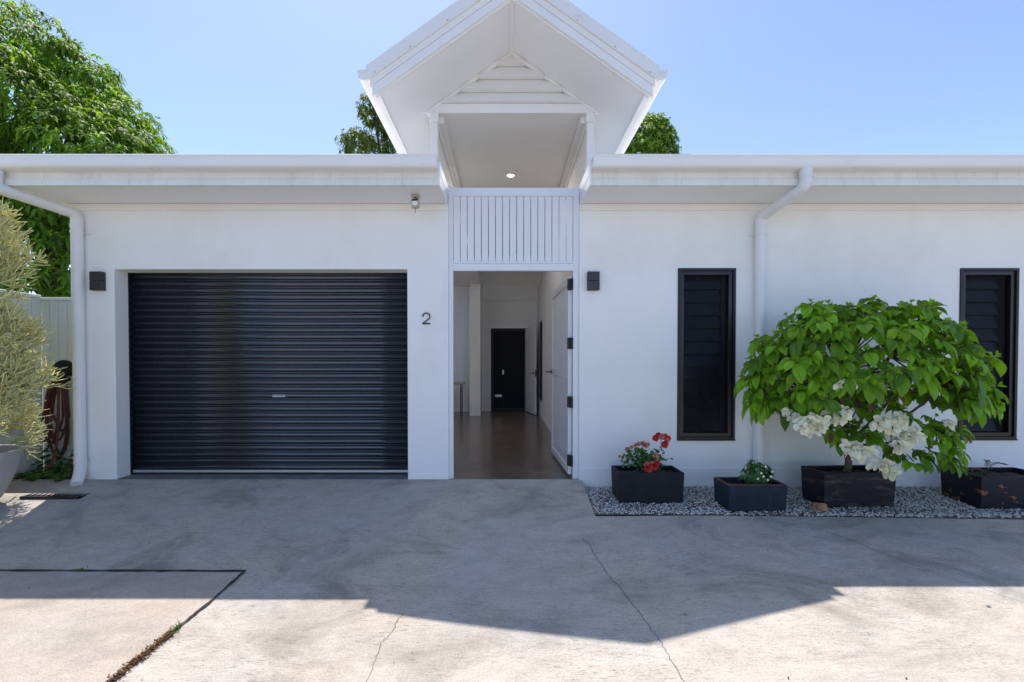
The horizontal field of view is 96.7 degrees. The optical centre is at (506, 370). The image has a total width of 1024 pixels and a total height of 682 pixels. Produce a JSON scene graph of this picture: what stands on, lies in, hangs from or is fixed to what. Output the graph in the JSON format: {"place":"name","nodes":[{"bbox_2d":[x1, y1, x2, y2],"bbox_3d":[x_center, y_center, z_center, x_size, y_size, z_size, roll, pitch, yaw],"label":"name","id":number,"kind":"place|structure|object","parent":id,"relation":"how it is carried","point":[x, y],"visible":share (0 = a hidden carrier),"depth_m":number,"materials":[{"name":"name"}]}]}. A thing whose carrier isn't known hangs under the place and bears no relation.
{"place":"outdoors","nodes":[
{"label":"outdoors","id":0,"kind":"place"},
{"bbox_2d":[14,471,70,478],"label":"garden soil","id":1,"kind":"structure","parent":0,"point":[43,476],"depth_m":5.03,"materials":[{"name":"brown soil"}]},
{"bbox_2d":[13,430,73,481],"bbox_3d":[-5.060,0.925,5.016,0.906,0.492,0.683,0,1,0],"label":"creeper","id":2,"kind":"object","parent":1,"relation":"on","point":[67,471],"visible":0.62,"depth_m":5.04,"materials":[{"name":"green plant"}]},
{"bbox_2d":[0,571,242,681],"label":"concrete slab","id":3,"kind":"structure","parent":0,"point":[77,626],"depth_m":2.72,"materials":[{"name":"grey concrete"}]},
{"bbox_2d":[0,569,245,680],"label":"driveway joint","id":4,"kind":"object","parent":3,"relation":"on","point":[210,601],"visible":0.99,"depth_m":3.25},
{"bbox_2d":[105,630,175,681],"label":"grass","id":5,"kind":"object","parent":4,"relation":"on","point":[139,656],"visible":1,"depth_m":2.32,"materials":[{"name":"brown plant"}]},
{"bbox_2d":[167,619,180,635],"bbox_3d":[-1.857,1.440,2.553,0.078,0.044,0.123,0,1,0],"label":"grass tuft","id":6,"kind":"object","parent":4,"relation":"on","point":[176,628],"visible":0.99,"depth_m":2.56,"materials":[{"name":"green plant"}]},
{"bbox_2d":[0,479,1023,681],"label":"driveway","id":7,"kind":"structure","parent":0,"point":[804,599],"depth_m":3.06,"materials":[{"name":"concrete"}]},
{"bbox_2d":[0,444,24,497],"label":"bowl pot","id":8,"kind":"object","parent":7,"relation":"on","point":[10,456],"visible":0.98,"depth_m":4.23,"materials":[{"name":"ceramic"}]},
{"bbox_2d":[0,196,75,460],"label":"pencil cactus","id":9,"kind":"object","parent":8,"relation":"on","point":[22,368],"visible":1,"depth_m":4.25,"materials":[{"name":"green plant"}]},
{"bbox_2d":[19,493,89,498],"bbox_3d":[-4.440,1.234,4.590,0.572,0.024,0.344,0,1,0],"label":"drain grate","id":10,"kind":"object","parent":7,"relation":"on","point":[51,496],"visible":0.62,"depth_m":4.42,"materials":[{"name":"black metal"}]},
{"bbox_2d":[286,528,1012,680],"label":"driveway cracks","id":11,"kind":"object","parent":7,"relation":"on","point":[629,600],"visible":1,"depth_m":2.93,"materials":[{"name":"grey concrete"}]},
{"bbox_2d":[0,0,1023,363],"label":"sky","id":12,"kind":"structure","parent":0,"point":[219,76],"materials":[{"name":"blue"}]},
{"bbox_2d":[454,411,572,478],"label":"polished floor","id":13,"kind":"structure","parent":0,"point":[502,444],"depth_m":6.70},
{"bbox_2d":[454,382,464,414],"bbox_3d":[-1.485,0.676,11.077,0.930,0.779,0.430,0,1,0],"label":"side table","id":14,"kind":"object","parent":13,"relation":"on","point":[459,383],"visible":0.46,"depth_m":10.89,"materials":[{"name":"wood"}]},
{"bbox_2d":[584,486,1023,518],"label":"gravel bed","id":15,"kind":"object","parent":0,"point":[802,515],"visible":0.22,"depth_m":4.11,"materials":[{"name":"grey gravel"}]},
{"bbox_2d":[611,465,683,503],"bbox_3d":[1.379,1.120,4.478,0.625,0.305,0.320,0,1,0],"label":"planter","id":16,"kind":"object","parent":15,"relation":"on","point":[661,485],"visible":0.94,"depth_m":4.33,"materials":[{"name":"stone"}]},
{"bbox_2d":[617,432,672,472],"bbox_3d":[1.333,0.806,4.414,0.529,0.420,0.210,0,1,0],"label":"geranium","id":17,"kind":"object","parent":16,"relation":"on","point":[646,462],"visible":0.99,"depth_m":4.40,"materials":[{"name":"red plant"}]},
{"bbox_2d":[714,477,786,511],"bbox_3d":[2.268,1.152,4.249,0.535,0.248,0.300,0,1,0],"label":"planter","id":18,"kind":"object","parent":15,"relation":"on","point":[733,494],"visible":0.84,"depth_m":4.11,"materials":[{"name":"stone"}]},
{"bbox_2d":[738,460,774,483],"bbox_3d":[2.337,0.963,4.240,0.335,0.258,0.246,0,1,0],"label":"plant","id":19,"kind":"object","parent":18,"relation":"on","point":[753,475],"visible":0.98,"depth_m":4.19,"materials":[{"name":"green plant"}]},
{"bbox_2d":[811,502,829,512],"bbox_3d":[2.856,1.258,4.144,0.148,0.117,0.112,0,1,0],"label":"rock","id":20,"kind":"object","parent":15,"relation":"on","point":[821,507],"visible":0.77,"depth_m":4.11,"materials":[{"name":"brown stone"}]},
{"bbox_2d":[801,465,895,508],"bbox_3d":[3.261,1.107,4.356,0.700,0.335,0.310,0,1,-3],"label":"planter","id":21,"kind":"object","parent":15,"relation":"on","point":[836,486],"visible":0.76,"depth_m":4.21,"materials":[{"name":"wood"}]},
{"bbox_2d":[734,295,1008,480],"bbox_3d":[3.270,0.150,4.190,2.275,1.704,1.162,0,1,0],"label":"flowering shrub","id":22,"kind":"object","parent":21,"relation":"on","point":[816,374],"visible":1,"depth_m":3.88,"materials":[{"name":"green plant"}]},
{"bbox_2d":[940,467,1023,509],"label":"planter","id":23,"kind":"object","parent":15,"relation":"on","point":[993,489],"visible":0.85,"depth_m":4.18,"materials":[{"name":"wood"}]},
{"bbox_2d":[975,459,1008,475],"bbox_3d":[4.672,0.931,4.343,0.333,0.175,0.138,0,1,0],"label":"seedling","id":24,"kind":"object","parent":23,"relation":"on","point":[984,470],"visible":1,"depth_m":4.36,"materials":[{"name":"green plant"}]},
{"label":"ground","id":25,"kind":"structure","parent":0,"visible":0},
{"bbox_2d":[0,289,73,477],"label":"paling fence","id":26,"kind":"object","parent":25,"relation":"on","point":[55,312],"visible":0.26,"depth_m":5.32,"materials":[{"name":"paint"}]},
{"bbox_2d":[44,360,71,381],"bbox_3d":[-5.170,0.001,5.258,0.310,0.247,0.144,0,1,0],"label":"hose hanger","id":27,"kind":"object","parent":26,"relation":"attached to","point":[67,371],"visible":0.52,"depth_m":5.31,"materials":[{"name":"black metal"}]},
{"bbox_2d":[12,374,69,480],"bbox_3d":[-5.177,0.624,4.966,0.287,1.165,0.710,0,1,0],"label":"garden hose","id":28,"kind":"object","parent":27,"relation":"hanging from","point":[50,397],"visible":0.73,"depth_m":5.23,"materials":[{"name":"brown rubber"}]},
{"bbox_2d":[0,0,177,302],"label":"mango tree","id":29,"kind":"object","parent":25,"relation":"on","point":[83,116],"visible":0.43,"depth_m":9.69,"materials":[{"name":"green plant"}]},
{"bbox_2d":[334,92,397,153],"bbox_3d":[-5.705,-7.096,25.302,7.352,16.727,4.244,0,1,0],"label":"gum tree","id":30,"kind":"object","parent":25,"relation":"on","point":[369,144],"visible":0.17,"depth_m":24.45,"materials":[{"name":"green plant"}]},
{"bbox_2d":[0,0,1023,515],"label":"house","id":31,"kind":"structure","parent":25,"relation":"on","point":[250,316],"depth_m":4.83,"materials":[{"name":"paint"}]},
{"bbox_2d":[89,271,105,290],"bbox_3d":[-4.297,-0.939,4.785,0.124,0.194,0.059,0,1,0],"label":"wall light","id":32,"kind":"object","parent":31,"relation":"attached to","point":[97,279],"visible":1,"depth_m":4.76,"materials":[{"name":"black metal"}]},
{"bbox_2d":[127,273,407,474],"bbox_3d":[-2.601,0.003,5.034,3.101,2.299,0.064,0,1,0],"label":"roller door","id":33,"kind":"structure","parent":31,"relation":"in","point":[230,373],"depth_m":5.02,"materials":[{"name":"metal"}]},
{"bbox_2d":[411,194,419,212],"bbox_3d":[-0.905,-1.659,4.545,0.080,0.187,0.100,0,1,0],"label":"sensor light","id":34,"kind":"object","parent":31,"relation":"attached to","point":[415,205],"visible":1,"depth_m":4.51,"materials":[{"name":"plastic"}]},
{"bbox_2d":[422,312,429,323],"bbox_3d":[-0.845,-0.551,4.810,0.086,0.125,0.012,0,1,0],"label":"house number","id":35,"kind":"object","parent":31,"relation":"attached to","point":[427,319],"visible":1,"depth_m":4.80,"materials":[{"name":"black metal"}]},
{"bbox_2d":[491,329,524,410],"bbox_3d":[0.050,-0.019,11.861,0.896,2.135,0.060,0,1,0],"label":"door","id":36,"kind":"structure","parent":31,"relation":"in","point":[507,345],"depth_m":11.86,"materials":[{"name":"black wood"}]},
{"bbox_2d":[525,326,537,414],"bbox_3d":[0.603,-0.008,11.268,0.180,2.108,0.946,0,1,-12],"label":"door","id":37,"kind":"structure","parent":31,"relation":"in","point":[531,373],"depth_m":11.19,"materials":[{"name":"white wood"}]},
{"bbox_2d":[540,321,541,400],"bbox_3d":[0.828,-0.219,10.453,0.065,1.820,0.650,0,1,0],"label":"window","id":38,"kind":"structure","parent":31,"relation":"in","point":[541,321],"depth_m":10.72,"materials":[{"name":"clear glass"}]},
{"bbox_2d":[587,271,599,290],"bbox_3d":[0.914,-0.939,4.785,0.124,0.194,0.059,0,1,0],"label":"wall light","id":39,"kind":"object","parent":31,"relation":"attached to","point":[593,281],"visible":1,"depth_m":4.76,"materials":[{"name":"black metal"}]},
{"bbox_2d":[677,268,735,440],"bbox_3d":[2.122,-0.169,4.877,0.617,1.826,0.138,0,1,0],"label":"window","id":40,"kind":"structure","parent":31,"relation":"in","point":[706,340],"depth_m":4.89,"materials":[{"name":"black glass"}]},
{"bbox_2d":[957,268,1019,439],"bbox_3d":[5.109,-0.171,4.877,0.625,1.822,0.138,0,1,0],"label":"window","id":41,"kind":"structure","parent":31,"relation":"in","point":[988,297],"depth_m":4.88,"materials":[{"name":"black glass"}]},
{"bbox_2d":[624,112,681,153],"bbox_3d":[7.181,-6.384,25.360,5.774,15.305,4.469,0,1,0],"label":"round tree","id":42,"kind":"object","parent":25,"relation":"on","point":[653,134],"visible":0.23,"depth_m":23.86,"materials":[{"name":"green plant"}]}
]}

